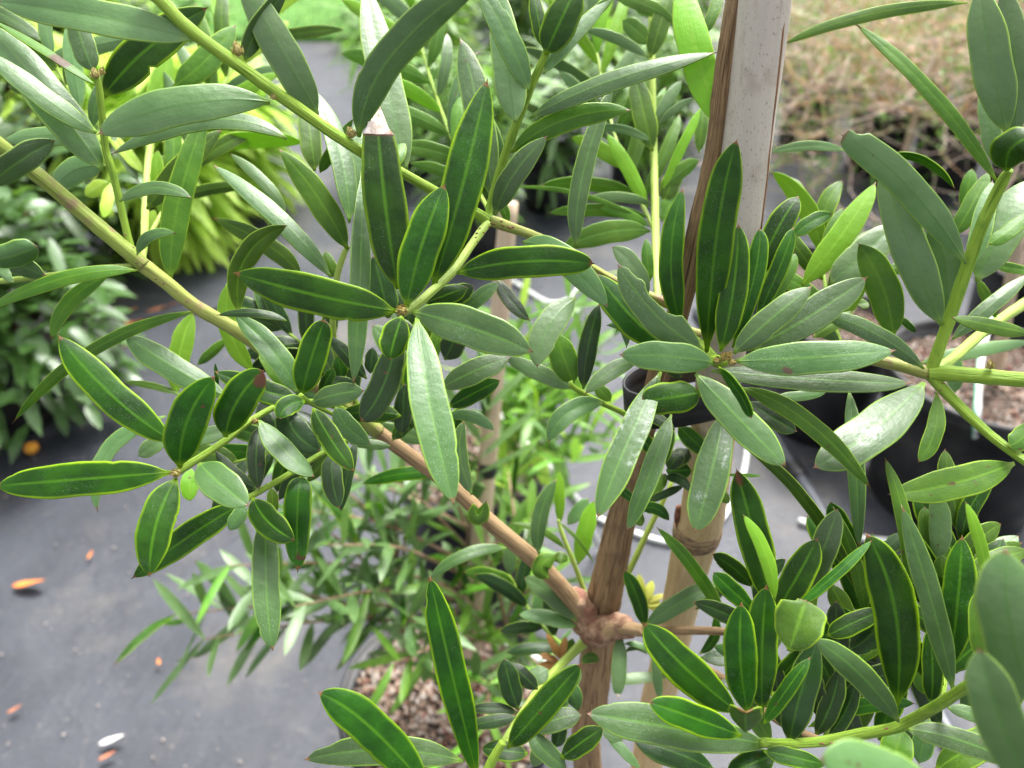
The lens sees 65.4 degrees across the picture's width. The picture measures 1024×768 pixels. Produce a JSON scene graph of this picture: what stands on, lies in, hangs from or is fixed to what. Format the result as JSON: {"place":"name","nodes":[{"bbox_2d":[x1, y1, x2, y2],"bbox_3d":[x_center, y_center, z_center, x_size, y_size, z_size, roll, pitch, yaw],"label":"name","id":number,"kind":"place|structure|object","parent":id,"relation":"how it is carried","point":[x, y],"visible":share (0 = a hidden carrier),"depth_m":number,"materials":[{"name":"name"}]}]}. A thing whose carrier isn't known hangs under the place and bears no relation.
{"place":"outdoors","nodes":[
{"label":"outdoors","id":0,"kind":"place"},
{"bbox_2d":[115,0,478,41],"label":"lawn","id":1,"kind":"structure","parent":0,"point":[290,10],"depth_m":5.46,"materials":[{"name":"green plant"}]},
{"bbox_2d":[0,0,1023,767],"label":"ground","id":2,"kind":"structure","parent":0,"point":[98,608],"depth_m":1.44,"materials":[{"name":"grey fabric"}]},
{"bbox_2d":[0,6,25,118],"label":"leafy shrub","id":3,"kind":"object","parent":2,"relation":"on","point":[3,95],"visible":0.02,"depth_m":2.45,"materials":[{"name":"green plant"}]},
{"bbox_2d":[7,705,20,712],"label":"fallen leaf","id":4,"kind":"object","parent":2,"relation":"on","point":[12,709],"visible":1,"depth_m":1.20,"materials":[{"name":"orange plant"}]},
{"bbox_2d":[12,580,43,587],"bbox_3d":[-0.844,0.346,1.391,0.062,0.017,0.019,0,35,0],"label":"fallen leaf","id":5,"kind":"object","parent":2,"relation":"on","point":[22,583],"visible":1,"depth_m":1.40,"materials":[{"name":"plant"}]},
{"bbox_2d":[0,35,59,288],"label":"leafy shrub","id":6,"kind":"object","parent":2,"relation":"on","point":[47,216],"visible":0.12,"depth_m":1.80,"materials":[{"name":"green plant"}]},
{"bbox_2d":[23,442,38,453],"bbox_3d":[-1.022,0.136,1.695,0.030,0.024,0.030,0,35,0],"label":"fallen fruit","id":7,"kind":"object","parent":2,"relation":"on","point":[30,447],"visible":1,"depth_m":1.69,"materials":[{"name":"orange food"}]},
{"bbox_2d":[0,302,63,437],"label":"plant pot","id":8,"kind":"object","parent":2,"relation":"on","point":[10,410],"visible":0.25,"depth_m":1.72,"materials":[{"name":"black plastic"}]},
{"bbox_2d":[35,194,78,291],"bbox_3d":[-1.360,-0.382,2.253,0.263,0.240,0.263,0,35,0],"label":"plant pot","id":9,"kind":"object","parent":2,"relation":"on","point":[41,228],"visible":0.04,"depth_m":2.24,"materials":[{"name":"black plastic"}]},
{"bbox_2d":[0,114,146,464],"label":"leafy shrub","id":10,"kind":"object","parent":2,"relation":"on","point":[36,367],"visible":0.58,"depth_m":1.61,"materials":[{"name":"green plant"}]},
{"bbox_2d":[0,0,157,177],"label":"leafy shrub","id":11,"kind":"object","parent":2,"relation":"on","point":[6,90],"visible":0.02,"depth_m":2.65,"materials":[{"name":"green plant"}]},
{"bbox_2d":[0,73,163,301],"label":"leafy shrub","id":12,"kind":"object","parent":2,"relation":"on","point":[73,224],"visible":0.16,"depth_m":2.09,"materials":[{"name":"green plant"}]},
{"bbox_2d":[98,751,114,760],"bbox_3d":[-0.577,0.529,1.137,0.025,0.007,0.008,-15,38,-20],"label":"fallen leaf","id":13,"kind":"object","parent":2,"relation":"on","point":[105,756],"visible":1,"depth_m":1.14,"materials":[{"name":"orange plant"}]},
{"bbox_2d":[99,735,122,744],"bbox_3d":[-0.581,0.515,1.155,0.036,0.010,0.011,-9,36,-12],"label":"fallen leaf","id":14,"kind":"object","parent":2,"relation":"on","point":[108,740],"visible":1,"depth_m":1.16,"materials":[{"name":"white plant"}]},
{"bbox_2d":[83,305,216,326],"bbox_3d":[-0.844,-0.201,2.195,0.799,0.026,0.035,-8,36,-12],"label":"mat fold","id":15,"kind":"object","parent":2,"relation":"on","point":[144,316],"visible":0.22,"depth_m":2.16,"materials":[{"name":"grey fabric"}]},
{"bbox_2d":[147,302,177,311],"bbox_3d":[-0.956,-0.213,2.184,0.090,0.025,0.028,-6,35,-8],"label":"fallen leaf","id":16,"kind":"object","parent":15,"relation":"on","point":[154,309],"visible":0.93,"depth_m":2.19,"materials":[{"name":"brown plant"}]},
{"bbox_2d":[131,207,190,259],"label":"plant pot","id":17,"kind":"object","parent":2,"relation":"on","point":[153,208],"depth_m":2.45,"materials":[{"name":"black plastic"}]},
{"bbox_2d":[0,20,276,274],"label":"strap leaved plant","id":18,"kind":"object","parent":17,"relation":"in","point":[205,232],"visible":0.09,"depth_m":2.30,"materials":[{"name":"green plant"}]},
{"bbox_2d":[113,0,236,47],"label":"leafy shrub","id":19,"kind":"object","parent":2,"relation":"on","point":[206,15],"visible":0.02,"depth_m":4.37,"materials":[{"name":"green plant"}]},
{"bbox_2d":[230,156,263,212],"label":"plant pot","id":20,"kind":"object","parent":2,"relation":"on","point":[238,209],"visible":0.02,"depth_m":2.75,"materials":[{"name":"black plastic"}]},
{"bbox_2d":[172,44,317,228],"bbox_3d":[-0.938,-0.813,2.703,0.607,0.658,0.789,0,35,0],"label":"strap leaved plant","id":21,"kind":"object","parent":20,"relation":"in","point":[267,167],"visible":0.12,"depth_m":2.63,"materials":[{"name":"green plant"}]},
{"bbox_2d":[324,0,482,46],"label":"leafy shrub","id":22,"kind":"object","parent":2,"relation":"on","point":[342,17],"visible":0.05,"depth_m":4.72,"materials":[{"name":"green plant"}]},
{"bbox_2d":[401,128,432,177],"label":"plant pot","id":23,"kind":"object","parent":2,"relation":"on","point":[417,170],"visible":0.03,"depth_m":2.99,"materials":[{"name":"black plastic"}]},
{"bbox_2d":[313,0,481,167],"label":"strap leaved plant","id":24,"kind":"object","parent":23,"relation":"in","point":[348,43],"visible":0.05,"depth_m":2.75,"materials":[{"name":"green plant"}]},
{"bbox_2d":[338,604,551,767],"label":"plant pot","id":25,"kind":"object","parent":2,"relation":"on","point":[427,721],"visible":0.23,"depth_m":1.01,"materials":[{"name":"black plastic"}]},
{"bbox_2d":[114,351,567,704],"bbox_3d":[-0.150,0.205,0.879,0.449,0.467,0.328,0,35,0],"label":"leafy sapling","id":26,"kind":"object","parent":25,"relation":"on","point":[353,611],"visible":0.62,"depth_m":0.83,"materials":[{"name":"green plant"}]},
{"bbox_2d":[220,422,536,719],"bbox_3d":[-0.144,0.270,0.853,0.267,0.390,0.288,-26,43,-32],"label":"leafy sapling","id":27,"kind":"object","parent":25,"relation":"on","point":[407,638],"visible":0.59,"depth_m":0.85,"materials":[{"name":"green plant"}]},
{"bbox_2d":[347,435,594,767],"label":"leafy sapling","id":28,"kind":"object","parent":25,"relation":"on","point":[493,637],"visible":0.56,"depth_m":0.87,"materials":[{"name":"green plant"}]},
{"bbox_2d":[463,201,517,689],"bbox_3d":[-0.030,0.107,0.895,0.025,0.613,0.140,16,38,22],"label":"bamboo stake","id":29,"kind":"object","parent":25,"relation":"in","point":[498,308],"visible":0.38,"depth_m":0.86,"materials":[{"name":"beige wood"}]},
{"bbox_2d":[476,461,496,479],"bbox_3d":[-0.028,0.093,0.891,0.024,0.022,0.026,0,35,0],"label":"plant tie","id":30,"kind":"object","parent":29,"relation":"attached to","point":[489,474],"visible":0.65,"depth_m":0.88,"materials":[{"name":"plastic"}]},
{"bbox_2d":[503,643,546,662],"bbox_3d":[0.038,0.361,1.035,0.117,0.028,0.018,18,39,24],"label":"drip tube","id":31,"kind":"object","parent":25,"relation":"on","point":[537,658],"visible":0.09,"depth_m":1.03,"materials":[{"name":"white plastic"}]},
{"bbox_2d":[0,257,889,766],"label":"litter","id":32,"kind":"object","parent":2,"relation":"on","point":[176,617],"visible":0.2,"depth_m":1.28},
{"bbox_2d":[423,40,467,85],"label":"plant pot","id":33,"kind":"object","parent":2,"relation":"on","point":[452,60],"visible":0.09,"depth_m":4.04,"materials":[{"name":"plastic"}]},
{"bbox_2d":[440,0,483,78],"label":"strap leaved plant","id":34,"kind":"object","parent":33,"relation":"in","point":[454,37],"visible":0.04,"depth_m":3.98,"materials":[{"name":"green plant"}]},
{"bbox_2d":[436,182,498,256],"bbox_3d":[-0.131,-0.524,2.491,0.223,0.200,0.223,0,35,0],"label":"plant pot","id":35,"kind":"object","parent":2,"relation":"on","point":[486,242],"visible":0.02,"depth_m":2.46,"materials":[{"name":"black plastic"}]},
{"bbox_2d":[350,44,566,239],"bbox_3d":[-0.117,-0.707,2.342,0.524,0.679,0.542,-25,42,-31],"label":"strap leaved plant","id":36,"kind":"object","parent":35,"relation":"in","point":[501,114],"visible":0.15,"depth_m":2.28,"materials":[{"name":"green plant"}]},
{"bbox_2d":[396,424,548,610],"bbox_3d":[-0.066,0.227,1.358,0.253,0.270,0.253,0,35,0],"label":"plant pot","id":37,"kind":"object","parent":2,"relation":"on","point":[435,499],"visible":0.08,"depth_m":1.25,"materials":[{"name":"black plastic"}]},
{"bbox_2d":[500,414,599,546],"bbox_3d":[0.033,0.192,1.376,0.228,0.272,0.142,16,38,22],"label":"drip tube","id":38,"kind":"object","parent":37,"relation":"on","point":[595,536],"visible":0.12,"depth_m":1.33,"materials":[{"name":"grey plastic"}]},
{"bbox_2d":[441,271,679,529],"bbox_3d":[0.063,0.052,1.104,0.298,0.351,0.379,-8,36,-11],"label":"leafy sapling","id":39,"kind":"object","parent":37,"relation":"on","point":[525,400],"visible":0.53,"depth_m":1.09,"materials":[{"name":"green plant"}]},
{"bbox_2d":[495,87,535,139],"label":"plant pot","id":40,"kind":"object","parent":2,"relation":"on","point":[506,120],"visible":0.01,"depth_m":3.33,"materials":[{"name":"black plastic"}]},
{"bbox_2d":[455,0,586,131],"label":"strap leaved plant","id":41,"kind":"object","parent":40,"relation":"in","point":[523,22],"visible":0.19,"depth_m":3.15,"materials":[{"name":"green plant"}]},
{"bbox_2d":[512,279,577,303],"bbox_3d":[0.119,-0.320,2.357,0.314,0.010,0.306,-17,38,-23],"label":"drip tube","id":42,"kind":"object","parent":2,"relation":"on","point":[530,292],"visible":0.24,"depth_m":2.26,"materials":[{"name":"white plastic"}]},
{"bbox_2d":[522,139,576,213],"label":"plant pot","id":43,"kind":"object","parent":2,"relation":"on","point":[531,196],"visible":0.23,"depth_m":2.72,"materials":[{"name":"black plastic"}]},
{"bbox_2d":[488,32,628,217],"bbox_3d":[0.112,-0.856,2.644,0.563,0.604,0.566,0,35,0],"label":"strap leaved plant","id":44,"kind":"object","parent":43,"relation":"in","point":[553,149],"visible":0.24,"depth_m":2.60,"materials":[{"name":"green plant"}]},
{"bbox_2d":[584,53,618,98],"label":"plant pot","id":45,"kind":"object","parent":2,"relation":"on","point":[613,61],"visible":0.11,"depth_m":3.80,"materials":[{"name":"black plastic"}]},
{"bbox_2d":[574,0,647,75],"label":"strap leaved plant","id":46,"kind":"object","parent":2,"relation":"on","point":[610,15],"visible":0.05,"depth_m":3.77,"materials":[{"name":"green plant"}]},
{"bbox_2d":[611,123,665,187],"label":"plant pot","id":47,"kind":"object","parent":2,"relation":"on","point":[617,174],"visible":0.14,"depth_m":2.91,"materials":[{"name":"black plastic"}]},
{"bbox_2d":[569,0,719,182],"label":"strap leaved plant","id":48,"kind":"object","parent":47,"relation":"in","point":[621,95],"visible":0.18,"depth_m":2.76,"materials":[{"name":"green plant"}]},
{"bbox_2d":[597,449,748,543],"bbox_3d":[0.422,0.146,1.692,0.656,0.010,0.318,-24,41,-30],"label":"drip tube","id":49,"kind":"object","parent":2,"relation":"on","point":[662,540],"visible":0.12,"depth_m":1.53,"materials":[{"name":"white plastic"}]},
{"bbox_2d":[664,82,691,138],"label":"plant pot","id":50,"kind":"object","parent":2,"relation":"on","point":[684,118],"visible":0.09,"depth_m":3.34,"materials":[{"name":"black plastic"}]},
{"bbox_2d":[621,0,724,129],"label":"strap leaved plant","id":51,"kind":"object","parent":50,"relation":"in","point":[670,50],"visible":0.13,"depth_m":3.22,"materials":[{"name":"green plant"}]},
{"bbox_2d":[751,244,830,317],"bbox_3d":[0.699,-0.175,1.950,0.254,0.250,0.254,0,35,0],"label":"plant pot","id":52,"kind":"object","parent":2,"relation":"on","point":[816,284],"visible":0.04,"depth_m":1.91,"materials":[{"name":"black plastic"}]},
{"bbox_2d":[784,12,820,63],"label":"plant pot","id":53,"kind":"object","parent":2,"relation":"on","point":[789,60],"visible":0.04,"depth_m":4.40,"materials":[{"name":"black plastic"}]},
{"bbox_2d":[622,0,997,204],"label":"wiry shrub","id":54,"kind":"object","parent":2,"relation":"on","point":[820,76],"visible":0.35,"depth_m":2.94,"materials":[{"name":"beige plant"}]},
{"bbox_2d":[779,74,847,144],"bbox_3d":[1.229,-1.119,3.298,0.253,0.250,0.253,0,35,0],"label":"plant pot","id":55,"kind":"object","parent":2,"relation":"on","point":[824,138],"visible":0.34,"depth_m":3.23,"materials":[{"name":"black plastic"}]},
{"bbox_2d":[692,307,954,726],"bbox_3d":[0.581,0.185,1.631,0.043,0.034,1.346,-3,35,-5],"label":"irrigation pipe","id":56,"kind":"object","parent":2,"relation":"on","point":[795,469],"visible":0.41,"depth_m":1.61,"materials":[{"name":"white plastic"}]},
{"bbox_2d":[700,0,959,77],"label":"wiry shrub","id":57,"kind":"object","parent":2,"relation":"on","point":[803,9],"visible":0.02,"depth_m":4.34,"materials":[{"name":"brown plant"}]},
{"bbox_2d":[772,289,902,446],"bbox_3d":[0.683,-0.026,1.720,0.256,0.270,0.256,0,35,0],"label":"plant pot","id":58,"kind":"object","parent":2,"relation":"on","point":[827,409],"visible":0.11,"depth_m":1.65,"materials":[{"name":"black plastic"}]},
{"bbox_2d":[828,177,925,329],"bbox_3d":[0.741,-0.300,1.696,0.184,0.271,0.242,-8,36,-11],"label":"leafy sapling","id":59,"kind":"object","parent":58,"relation":"on","point":[860,233],"visible":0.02,"depth_m":1.70,"materials":[{"name":"green plant"}]},
{"bbox_2d":[718,0,971,97],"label":"wiry shrub","id":60,"kind":"object","parent":2,"relation":"on","point":[819,14],"visible":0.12,"depth_m":3.73,"materials":[{"name":"brown plant"}]},
{"bbox_2d":[826,35,876,96],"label":"plant pot","id":61,"kind":"object","parent":2,"relation":"on","point":[855,79],"visible":0.03,"depth_m":3.89,"materials":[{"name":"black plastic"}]},
{"bbox_2d":[720,0,1022,88],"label":"wiry shrub","id":62,"kind":"object","parent":2,"relation":"on","point":[966,57],"visible":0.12,"depth_m":3.52,"materials":[{"name":"brown plant"}]},
{"bbox_2d":[846,95,925,177],"bbox_3d":[1.405,-0.937,3.038,0.253,0.250,0.253,0,35,0],"label":"plant pot","id":63,"kind":"object","parent":2,"relation":"on","point":[893,135],"visible":0.38,"depth_m":2.93,"materials":[{"name":"black plastic"}]},
{"bbox_2d":[784,0,997,76],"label":"wiry shrub","id":64,"kind":"object","parent":2,"relation":"on","point":[862,24],"visible":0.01,"depth_m":4.26,"materials":[{"name":"brown plant"}]},
{"bbox_2d":[791,0,1023,256],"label":"wiry shrub","id":65,"kind":"object","parent":2,"relation":"on","point":[1013,177],"visible":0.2,"depth_m":2.75,"materials":[{"name":"brown plant"}]},
{"bbox_2d":[894,50,958,107],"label":"plant pot","id":66,"kind":"object","parent":2,"relation":"on","point":[934,83],"visible":0.06,"depth_m":3.62,"materials":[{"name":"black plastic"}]},
{"bbox_2d":[901,0,953,151],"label":"bamboo stake","id":67,"kind":"object","parent":2,"relation":"on","point":[912,126],"visible":0.37,"depth_m":2.75,"materials":[{"name":"beige wood"}]},
{"bbox_2d":[843,0,1023,147],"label":"wiry shrub","id":68,"kind":"object","parent":2,"relation":"on","point":[941,61],"visible":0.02,"depth_m":3.47,"materials":[{"name":"brown plant"}]},
{"bbox_2d":[863,0,1018,55],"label":"wiry shrub","id":69,"kind":"object","parent":2,"relation":"on","point":[957,14],"visible":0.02,"depth_m":4.27,"materials":[{"name":"brown plant"}]},
{"bbox_2d":[922,10,966,50],"bbox_3d":[2.425,-1.939,4.469,0.253,0.250,0.253,0,35,0],"label":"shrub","id":70,"kind":"object","parent":2,"relation":"on","point":[946,29],"visible":0.02,"depth_m":4.39,"materials":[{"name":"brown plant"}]},
{"bbox_2d":[867,319,1023,540],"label":"plant pot","id":71,"kind":"object","parent":2,"relation":"on","point":[1002,411],"visible":0.42,"depth_m":1.43,"materials":[{"name":"black plastic"}]},
{"bbox_2d":[798,316,992,540],"bbox_3d":[0.780,0.093,1.466,0.446,0.365,0.180,-20,40,-27],"label":"drip tube","id":72,"kind":"object","parent":71,"relation":"on","point":[978,409],"visible":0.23,"depth_m":1.33,"materials":[{"name":"white plastic"}]},
{"bbox_2d":[972,357,979,437],"bbox_3d":[0.808,0.134,1.420,0.064,0.336,0.150,16,38,21],"label":"tube stripe","id":73,"kind":"object","parent":72,"relation":"attached to","point":[975,394],"visible":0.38,"depth_m":1.32,"materials":[{"name":"white plastic"}]},
{"bbox_2d":[990,237,1023,388],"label":"bamboo stake","id":74,"kind":"object","parent":71,"relation":"in","point":[999,359],"visible":0.32,"depth_m":1.27,"materials":[{"name":"beige wood"}]},
{"bbox_2d":[912,107,983,193],"bbox_3d":[1.595,-0.850,2.914,0.253,0.250,0.253,0,35,0],"label":"plant pot","id":75,"kind":"object","parent":2,"relation":"on","point":[960,165],"visible":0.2,"depth_m":2.85,"materials":[{"name":"black plastic"}]},
{"bbox_2d":[663,0,1022,195],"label":"wiry shrub","id":76,"kind":"object","parent":75,"relation":"in","point":[882,106],"visible":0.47,"depth_m":2.75,"materials":[{"name":"beige plant"}]},
{"bbox_2d":[775,0,1023,176],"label":"wiry shrub","id":77,"kind":"object","parent":75,"relation":"in","point":[944,89],"visible":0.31,"depth_m":2.69,"materials":[{"name":"beige plant"}]},
{"bbox_2d":[898,0,1023,95],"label":"wiry shrub","id":78,"kind":"object","parent":2,"relation":"on","point":[931,32],"visible":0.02,"depth_m":3.36,"materials":[{"name":"brown plant"}]},
{"bbox_2d":[962,69,977,108],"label":"plant pot","id":79,"kind":"object","parent":2,"relation":"on","point":[970,84],"depth_m":3.56,"materials":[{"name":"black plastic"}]},
{"bbox_2d":[966,252,1023,328],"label":"plant pot","id":80,"kind":"object","parent":2,"relation":"on","point":[994,282],"visible":0.09,"depth_m":1.84,"materials":[{"name":"black plastic"}]},
{"bbox_2d":[990,132,1023,191],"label":"plant pot","id":81,"kind":"object","parent":2,"relation":"on","point":[1015,181],"visible":0.01,"depth_m":2.82,"materials":[{"name":"black plastic"}]},
{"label":"plant pot","id":82,"kind":"object","parent":2,"relation":"on","visible":0},
{"bbox_2d":[515,0,584,59],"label":"strap leaved plant","id":83,"kind":"object","parent":82,"relation":"in","point":[519,10],"visible":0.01,"depth_m":4.02,"materials":[{"name":"green plant"}]},
{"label":"plant pot","id":84,"kind":"object","parent":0,"visible":0},
{"bbox_2d":[0,0,1023,767],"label":"yellowwood shrub","id":85,"kind":"object","parent":84,"relation":"on","point":[852,662],"visible":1,"depth_m":0.31,"materials":[{"name":"green plant"}]},
{"bbox_2d":[631,0,791,767],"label":"bamboo stake","id":86,"kind":"object","parent":84,"relation":"in","point":[761,34],"visible":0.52,"depth_m":0.30,"materials":[{"name":"weathered grey wood"}]},
{"bbox_2d":[622,351,762,428],"bbox_3d":[0.081,0.001,0.360,0.063,0.032,0.034,0,35,0],"label":"plant tie","id":87,"kind":"object","parent":86,"relation":"attached to","point":[633,382],"visible":0.21,"depth_m":0.35,"materials":[{"name":"black plastic"}]}
]}

